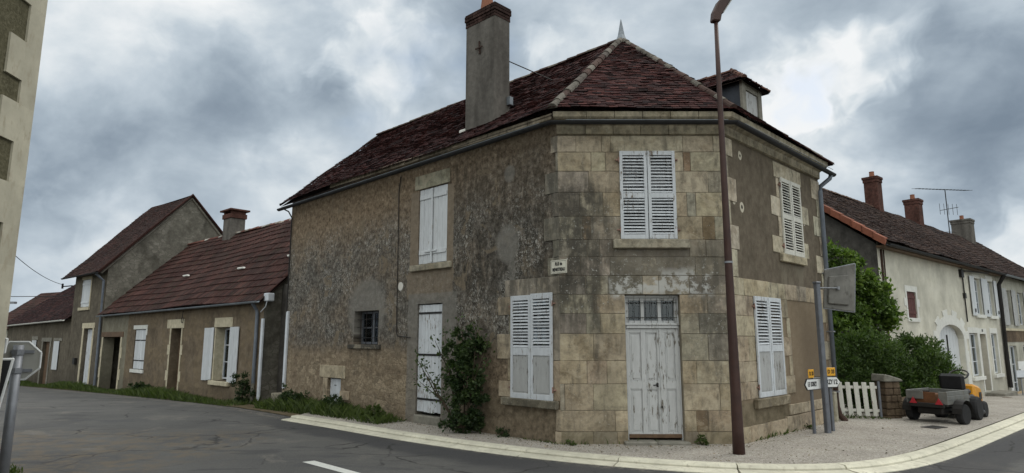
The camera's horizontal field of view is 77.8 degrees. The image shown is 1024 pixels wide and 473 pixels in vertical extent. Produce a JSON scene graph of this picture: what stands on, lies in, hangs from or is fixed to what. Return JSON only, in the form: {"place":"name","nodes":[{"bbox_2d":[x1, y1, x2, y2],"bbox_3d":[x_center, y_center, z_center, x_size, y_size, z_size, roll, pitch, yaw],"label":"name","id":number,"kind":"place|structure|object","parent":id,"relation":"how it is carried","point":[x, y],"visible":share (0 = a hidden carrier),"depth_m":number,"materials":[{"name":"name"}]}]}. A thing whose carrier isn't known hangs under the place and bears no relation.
{"place":"outdoors","nodes":[
{"label":"outdoors","id":0,"kind":"place"},
{"bbox_2d":[8,384,300,415],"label":"verge soil","id":1,"kind":"structure","parent":0,"point":[248,406],"depth_m":16.93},
{"bbox_2d":[127,381,150,390],"bbox_3d":[-14.041,5.725,23.950,0.769,0.604,0.737,0,-9,0],"label":"weed","id":2,"kind":"object","parent":1,"relation":"on","point":[140,384],"visible":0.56,"depth_m":23.80,"materials":[{"name":"green plant"}]},
{"bbox_2d":[229,371,255,407],"bbox_3d":[-7.894,4.468,18.593,0.800,1.104,0.601,7,-11,-37],"label":"weed","id":3,"kind":"object","parent":1,"relation":"on","point":[244,389],"visible":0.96,"depth_m":18.57,"materials":[{"name":"green plant"}]},
{"bbox_2d":[277,383,289,400],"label":"weed","id":4,"kind":"object","parent":1,"relation":"on","point":[283,394],"visible":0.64,"depth_m":16.82,"materials":[{"name":"green plant"}]},
{"bbox_2d":[0,385,1023,472],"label":"road","id":5,"kind":"structure","parent":0,"point":[61,431],"depth_m":10.73,"materials":[{"name":"grey asphalt"}]},
{"bbox_2d":[0,338,14,406],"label":"leaning sign","id":6,"kind":"object","parent":5,"relation":"on","point":[7,365],"visible":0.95,"depth_m":6.43,"materials":[{"name":"white metal"}]},
{"bbox_2d":[9,464,22,472],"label":"grass patch","id":7,"kind":"object","parent":5,"relation":"on","point":[13,470],"visible":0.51,"depth_m":8.61,"materials":[{"name":"green plant"}]},
{"bbox_2d":[0,341,41,472],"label":"stop sign","id":8,"kind":"object","parent":5,"relation":"on","point":[26,356],"visible":0.86,"depth_m":7.30,"materials":[{"name":"grey metal"}]},
{"bbox_2d":[304,461,357,472],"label":"road marking","id":9,"kind":"object","parent":5,"relation":"on","point":[328,466],"visible":1,"depth_m":9.04,"materials":[{"name":"paint"}]},
{"bbox_2d":[9,0,1023,311],"label":"sky","id":10,"kind":"structure","parent":0,"point":[141,105],"materials":[{"name":"grey"}]},
{"bbox_2d":[26,386,1023,452],"bbox_3d":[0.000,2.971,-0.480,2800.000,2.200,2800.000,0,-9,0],"label":"ground","id":11,"kind":"structure","parent":0,"point":[908,452],"depth_m":15.81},
{"bbox_2d":[0,0,47,376],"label":"house","id":12,"kind":"structure","parent":11,"relation":"on","point":[22,24],"depth_m":6.33,"materials":[{"name":"paint"}]},
{"bbox_2d":[6,292,59,337],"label":"house","id":13,"kind":"structure","parent":11,"relation":"on","point":[25,307],"depth_m":51.25,"materials":[{"name":"tile"}]},
{"bbox_2d":[7,285,74,383],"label":"house","id":14,"kind":"structure","parent":11,"relation":"on","point":[44,327],"depth_m":34.35,"materials":[{"name":"tile"}]},
{"bbox_2d":[42,342,49,383],"bbox_3d":[-24.782,6.775,33.910,1.190,2.230,0.060,-8,-12,39],"label":"front door","id":15,"kind":"structure","parent":14,"relation":"in","point":[48,343],"depth_m":34.10,"materials":[{"name":"brown wood"}]},
{"bbox_2d":[61,194,222,386],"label":"gabled house","id":16,"kind":"structure","parent":11,"relation":"on","point":[144,245],"depth_m":30.89,"materials":[{"name":"paint"}]},
{"bbox_2d":[16,256,62,284],"bbox_3d":[-19.548,1.224,26.094,0.022,0.623,13.382,5,-10,-27],"label":"overhead wire","id":17,"kind":"object","parent":16,"relation":"attached to","point":[38,273],"visible":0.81,"depth_m":26.53,"materials":[{"name":"metal"}]},
{"bbox_2d":[83,329,91,384],"bbox_3d":[-19.915,5.719,29.941,1.114,2.650,0.025,-8,-12,39],"label":"board door","id":18,"kind":"structure","parent":16,"relation":"in","point":[89,337],"depth_m":30.11,"materials":[{"name":"white paint"}]},
{"bbox_2d":[96,208,290,401],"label":"cottage","id":19,"kind":"structure","parent":11,"relation":"on","point":[191,318],"depth_m":23.24,"materials":[{"name":"tile"}]},
{"bbox_2d":[176,339,180,389],"bbox_3d":[-12.023,4.735,23.182,0.900,1.980,0.060,-8,-12,41],"label":"front door","id":20,"kind":"structure","parent":19,"relation":"in","point":[179,339],"depth_m":23.41,"materials":[{"name":"brown wood"}]},
{"bbox_2d":[222,328,229,378],"bbox_3d":[-9.158,3.821,20.724,1.040,1.640,0.050,-8,-12,41],"label":"window","id":21,"kind":"structure","parent":19,"relation":"in","point":[227,330],"depth_m":20.99,"materials":[{"name":"white paint"}]},
{"bbox_2d":[260,293,274,311],"bbox_3d":[-7.298,1.976,18.956,0.428,0.560,0.212,-8,-12,41],"label":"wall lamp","id":22,"kind":"object","parent":19,"relation":"attached to","point":[269,297],"visible":1,"depth_m":18.84,"materials":[{"name":"white plastic"}]},
{"bbox_2d":[7,379,406,424],"bbox_3d":[-16.857,6.249,26.106,38.855,1.193,1.703,-8,-12,41],"label":"grass strip","id":23,"kind":"object","parent":11,"relation":"on","point":[311,405],"depth_m":17.06,"materials":[{"name":"green plant"}]},
{"bbox_2d":[285,388,309,403],"bbox_3d":[-5.556,4.183,16.439,0.547,0.506,0.645,6,-11,-32],"label":"weed","id":24,"kind":"object","parent":23,"relation":"on","point":[295,395],"visible":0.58,"depth_m":16.38,"materials":[{"name":"green plant"}]},
{"bbox_2d":[321,393,346,407],"bbox_3d":[-4.219,3.965,15.193,0.605,0.427,0.547,-4,-10,22],"label":"weed","id":25,"kind":"object","parent":23,"relation":"on","point":[330,399],"visible":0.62,"depth_m":15.11,"materials":[{"name":"green plant"}]},
{"bbox_2d":[271,392,289,402],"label":"stone block","id":26,"kind":"structure","parent":11,"relation":"on","point":[275,394],"depth_m":17.20,"materials":[{"name":"stone"}]},
{"bbox_2d":[277,284,287,391],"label":"passage wall","id":27,"kind":"structure","parent":11,"relation":"on","point":[281,340],"depth_m":19.13,"materials":[{"name":"grey concrete"}]},
{"bbox_2d":[277,0,847,445],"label":"corner house","id":28,"kind":"structure","parent":11,"relation":"on","point":[491,196],"depth_m":12.12,"materials":[{"name":"stone"}]},
{"bbox_2d":[330,379,340,401],"bbox_3d":[-4.396,3.894,15.863,0.534,0.667,0.025,-9,-13,43],"label":"hatch door","id":29,"kind":"structure","parent":28,"relation":"in","point":[334,389],"depth_m":15.89,"materials":[{"name":"white paint"}]},
{"bbox_2d":[357,311,378,343],"bbox_3d":[-3.368,2.192,15.276,1.020,0.780,0.180,-9,-13,43],"label":"window","id":30,"kind":"structure","parent":28,"relation":"in","point":[370,320],"depth_m":15.41,"materials":[{"name":"glass"}]},
{"bbox_2d":[417,304,441,413],"bbox_3d":[-1.737,2.570,13.427,0.794,2.252,0.034,-9,-13,43],"label":"board door","id":31,"kind":"structure","parent":28,"relation":"in","point":[430,316],"depth_m":13.43,"materials":[{"name":"white paint"}]},
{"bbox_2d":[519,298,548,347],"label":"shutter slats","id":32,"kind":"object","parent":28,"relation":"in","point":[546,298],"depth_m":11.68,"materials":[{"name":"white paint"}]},
{"bbox_2d":[551,259,566,273],"bbox_3d":[0.821,0.531,11.167,0.370,0.240,0.013,-9,-13,43],"label":"street name sign","id":33,"kind":"object","parent":28,"relation":"attached to","point":[558,266],"visible":1,"depth_m":11.16,"materials":[{"name":"metal"}]},
{"bbox_2d":[622,155,671,231],"bbox_3d":[2.430,-0.706,11.629,0.940,1.580,0.117,0,-9,0],"label":"window","id":34,"kind":"structure","parent":28,"relation":"in","point":[646,155],"depth_m":11.67,"materials":[{"name":"white paint"}]},
{"bbox_2d":[625,298,676,322],"bbox_3d":[2.450,1.314,11.245,0.900,0.450,0.153,0,-9,0],"label":"transom window","id":35,"kind":"structure","parent":28,"relation":"in","point":[638,310],"depth_m":11.24,"materials":[{"name":"paint"}]},
{"bbox_2d":[625,295,683,439],"bbox_3d":[2.450,2.272,11.031,0.950,2.490,0.176,0,-9,0],"label":"front door","id":36,"kind":"structure","parent":28,"relation":"in","point":[654,390],"depth_m":10.99,"materials":[{"name":"paint"}]},
{"bbox_2d":[753,301,767,394],"bbox_3d":[4.674,2.084,12.062,0.050,1.790,1.100,-9,-13,44],"label":"window","id":37,"kind":"structure","parent":28,"relation":"in","point":[756,301],"depth_m":12.29,"materials":[{"name":"white paint"}]},
{"bbox_2d":[779,186,791,249],"bbox_3d":[5.727,-0.350,13.522,0.960,1.560,0.050,9,-13,-44],"label":"window","id":38,"kind":"structure","parent":28,"relation":"in","point":[782,186],"depth_m":13.78,"materials":[{"name":"white paint"}]},
{"bbox_2d":[282,413,1023,472],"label":"kerb","id":39,"kind":"structure","parent":11,"relation":"on","point":[955,447],"depth_m":9.75,"materials":[{"name":"concrete"}]},
{"bbox_2d":[827,236,911,360],"bbox_3d":[9.494,2.444,17.753,2.759,4.895,2.440,0,-9,0],"label":"leafy tree","id":40,"kind":"object","parent":11,"relation":"on","point":[876,303],"visible":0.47,"depth_m":17.42,"materials":[{"name":"green plant"}]},
{"bbox_2d":[822,171,1013,400],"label":"cream house","id":41,"kind":"structure","parent":11,"relation":"on","point":[952,298],"depth_m":23.84,"materials":[{"name":"paint"}]},
{"bbox_2d":[940,325,961,373],"bbox_3d":[15.762,4.924,22.869,2.908,3.467,0.080,8,-12,-40],"label":"gateway door","id":42,"kind":"structure","parent":41,"relation":"in","point":[948,334],"depth_m":23.42,"materials":[{"name":"white paint"}]},
{"bbox_2d":[969,334,978,375],"bbox_3d":[17.888,4.596,24.706,1.160,1.620,0.050,8,-12,-40],"label":"window","id":43,"kind":"structure","parent":41,"relation":"in","point":[972,337],"depth_m":24.94,"materials":[{"name":"white paint"}]},
{"bbox_2d":[974,280,979,313],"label":"window","id":44,"kind":"structure","parent":41,"relation":"in","point":[975,283],"depth_m":26.16,"materials":[{"name":"white paint"}]},
{"bbox_2d":[987,283,992,315],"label":"window","id":45,"kind":"structure","parent":41,"relation":"in","point":[987,283],"depth_m":27.43,"materials":[{"name":"white paint"}]},
{"bbox_2d":[991,334,997,372],"bbox_3d":[20.152,4.909,26.649,0.900,1.620,0.050,8,-12,-40],"label":"window","id":46,"kind":"structure","parent":41,"relation":"in","point":[992,336],"depth_m":26.88,"materials":[{"name":"white paint"}]},
{"bbox_2d":[884,211,1023,393],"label":"neighbour house","id":47,"kind":"structure","parent":11,"relation":"on","point":[1012,286],"depth_m":30.21,"materials":[{"name":"stone"}]},
{"bbox_2d":[914,188,970,232],"bbox_3d":[26.954,-1.504,39.571,3.624,3.082,0.705,1,-9,-8],"label":"tv antenna","id":48,"kind":"object","parent":47,"relation":"on","point":[948,208],"visible":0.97,"depth_m":39.65,"materials":[{"name":"metal"}]},
{"bbox_2d":[1009,346,1018,390],"bbox_3d":[22.454,6.141,28.477,1.260,2.410,0.050,8,-12,-40],"label":"door","id":49,"kind":"structure","parent":47,"relation":"in","point":[1011,348],"depth_m":28.76,"materials":[{"name":"white paint"}]},
{"bbox_2d":[1017,294,1022,324],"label":"window","id":50,"kind":"structure","parent":47,"relation":"in","point":[1018,298],"depth_m":30.85,"materials":[{"name":"white paint"}]},
{"bbox_2d":[301,393,1023,463],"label":"pavement","id":51,"kind":"structure","parent":0,"point":[890,440],"depth_m":10.98,"materials":[{"name":"grey concrete"}]},
{"bbox_2d":[358,403,385,419],"bbox_3d":[-3.047,3.829,13.779,0.614,0.428,0.613,0,-9,0],"label":"weed","id":52,"kind":"object","parent":51,"relation":"on","point":[378,408],"visible":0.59,"depth_m":13.73,"materials":[{"name":"green plant"}]},
{"bbox_2d":[411,312,494,433],"bbox_3d":[-1.161,2.653,12.236,1.983,2.383,0.780,-4,-10,24],"label":"rose bush","id":53,"kind":"object","parent":51,"relation":"on","point":[458,420],"visible":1,"depth_m":12.02,"materials":[{"name":"green plant"}]},
{"bbox_2d":[495,426,509,437],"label":"weed","id":54,"kind":"object","parent":51,"relation":"on","point":[502,432],"visible":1,"depth_m":11.51,"materials":[{"name":"green plant"}]},
{"bbox_2d":[565,439,576,445],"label":"weed","id":55,"kind":"object","parent":51,"relation":"on","point":[570,443],"visible":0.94,"depth_m":10.57,"materials":[{"name":"green plant"}]},
{"bbox_2d":[512,413,890,444],"bbox_3d":[3.766,3.717,12.325,10.105,0.188,3.344,2,-9,-12],"label":"grass strip","id":56,"kind":"object","parent":51,"relation":"on","point":[787,430],"depth_m":11.53,"materials":[{"name":"green plant"}]},
{"bbox_2d":[694,434,709,445],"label":"weed","id":57,"kind":"object","parent":51,"relation":"on","point":[700,439],"visible":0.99,"depth_m":10.60,"materials":[{"name":"green plant"}]},
{"bbox_2d":[710,0,744,454],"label":"street lamp","id":58,"kind":"object","parent":51,"relation":"on","point":[718,11],"visible":0.94,"depth_m":10.18,"materials":[{"name":"brown paint"}]},
{"bbox_2d":[804,369,820,433],"bbox_3d":[5.698,3.137,11.998,0.650,1.230,0.077,7,-12,-37],"label":"direction sign","id":59,"kind":"object","parent":51,"relation":"on","point":[812,384],"visible":1,"depth_m":11.98,"materials":[{"name":"white metal"}]},
{"bbox_2d":[814,368,839,430],"bbox_3d":[6.087,3.171,12.272,0.630,1.250,0.077,2,-9,-14],"label":"direction sign","id":60,"kind":"object","parent":51,"relation":"on","point":[833,380],"visible":0.76,"depth_m":12.31,"materials":[{"name":"white metal"}]},
{"bbox_2d":[812,263,855,432],"bbox_3d":[6.352,2.155,12.379,0.936,3.290,0.244,2,-9,-12],"label":"road sign","id":61,"kind":"object","parent":51,"relation":"on","point":[839,285],"visible":0.94,"depth_m":12.49,"materials":[{"name":"grey metal"}]},
{"bbox_2d":[838,381,882,417],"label":"picket gate","id":62,"kind":"structure","parent":51,"relation":"on","point":[872,387],"depth_m":14.36,"materials":[{"name":"beige paint"}]},
{"bbox_2d":[834,326,922,412],"bbox_3d":[8.876,3.451,15.917,2.643,2.423,1.863,0,-9,0],"label":"shrub","id":63,"kind":"object","parent":51,"relation":"on","point":[864,359],"visible":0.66,"depth_m":15.63,"materials":[{"name":"green plant"}]},
{"bbox_2d":[871,373,901,418],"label":"stone pier","id":64,"kind":"structure","parent":51,"relation":"on","point":[891,397],"depth_m":14.27,"materials":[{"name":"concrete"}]},
{"bbox_2d":[902,397,906,416],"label":"garden wall","id":65,"kind":"structure","parent":51,"relation":"on","point":[904,413],"depth_m":14.46,"materials":[{"name":"stone"}]},
{"bbox_2d":[874,327,963,396],"bbox_3d":[10.370,3.583,16.391,2.085,2.467,2.874,-7,-12,38],"label":"shrub","id":66,"kind":"object","parent":51,"relation":"on","point":[933,363],"visible":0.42,"depth_m":16.16,"materials":[{"name":"green plant"}]},
{"bbox_2d":[922,425,946,428],"bbox_3d":[8.470,3.821,12.736,0.450,0.006,0.300,5,-11,-30],"label":"manhole cover","id":67,"kind":"object","parent":51,"relation":"on","point":[934,427],"visible":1,"depth_m":12.69,"materials":[{"name":"metal"}]},
{"bbox_2d":[902,388,973,424],"bbox_3d":[9.469,3.681,13.872,1.763,0.683,1.160,6,-11,-33],"label":"trailer","id":68,"kind":"object","parent":51,"relation":"on","point":[957,403],"visible":0.94,"depth_m":13.40,"materials":[{"name":"metal"}]},
{"bbox_2d":[916,392,937,402],"bbox_3d":[8.988,3.441,13.631,0.470,0.230,0.380,6,-11,-33],"label":"plywood sheet","id":69,"kind":"object","parent":68,"relation":"in","point":[930,397],"visible":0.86,"depth_m":13.45,"materials":[{"name":"brown wood"}]},
{"bbox_2d":[934,369,988,419],"bbox_3d":[10.292,3.595,14.557,1.313,1.080,0.860,8,-12,-40],"label":"ride on mower","id":70,"kind":"object","parent":51,"relation":"on","point":[976,401],"visible":0.53,"depth_m":14.19,"materials":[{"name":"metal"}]},
{"bbox_2d":[987,390,1023,396],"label":"entrance step","id":71,"kind":"object","parent":51,"relation":"on","point":[1002,393],"visible":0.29,"depth_m":24.89,"materials":[{"name":"concrete"}]},
{"bbox_2d":[1016,369,1023,394],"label":"plate post","id":72,"kind":"object","parent":71,"relation":"on","point":[1020,373],"visible":0.83,"depth_m":25.80,"materials":[{"name":"white plastic"}]},
{"bbox_2d":[1017,361,1023,369],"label":"blank sign","id":73,"kind":"object","parent":72,"relation":"attached to","point":[1021,365],"visible":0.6,"depth_m":26.54,"materials":[{"name":"white metal"}]},
{"bbox_2d":[334,413,997,462],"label":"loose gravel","id":74,"kind":"structure","parent":0,"point":[666,445],"depth_m":10.76,"materials":[{"name":"grey gravel"}]}
]}

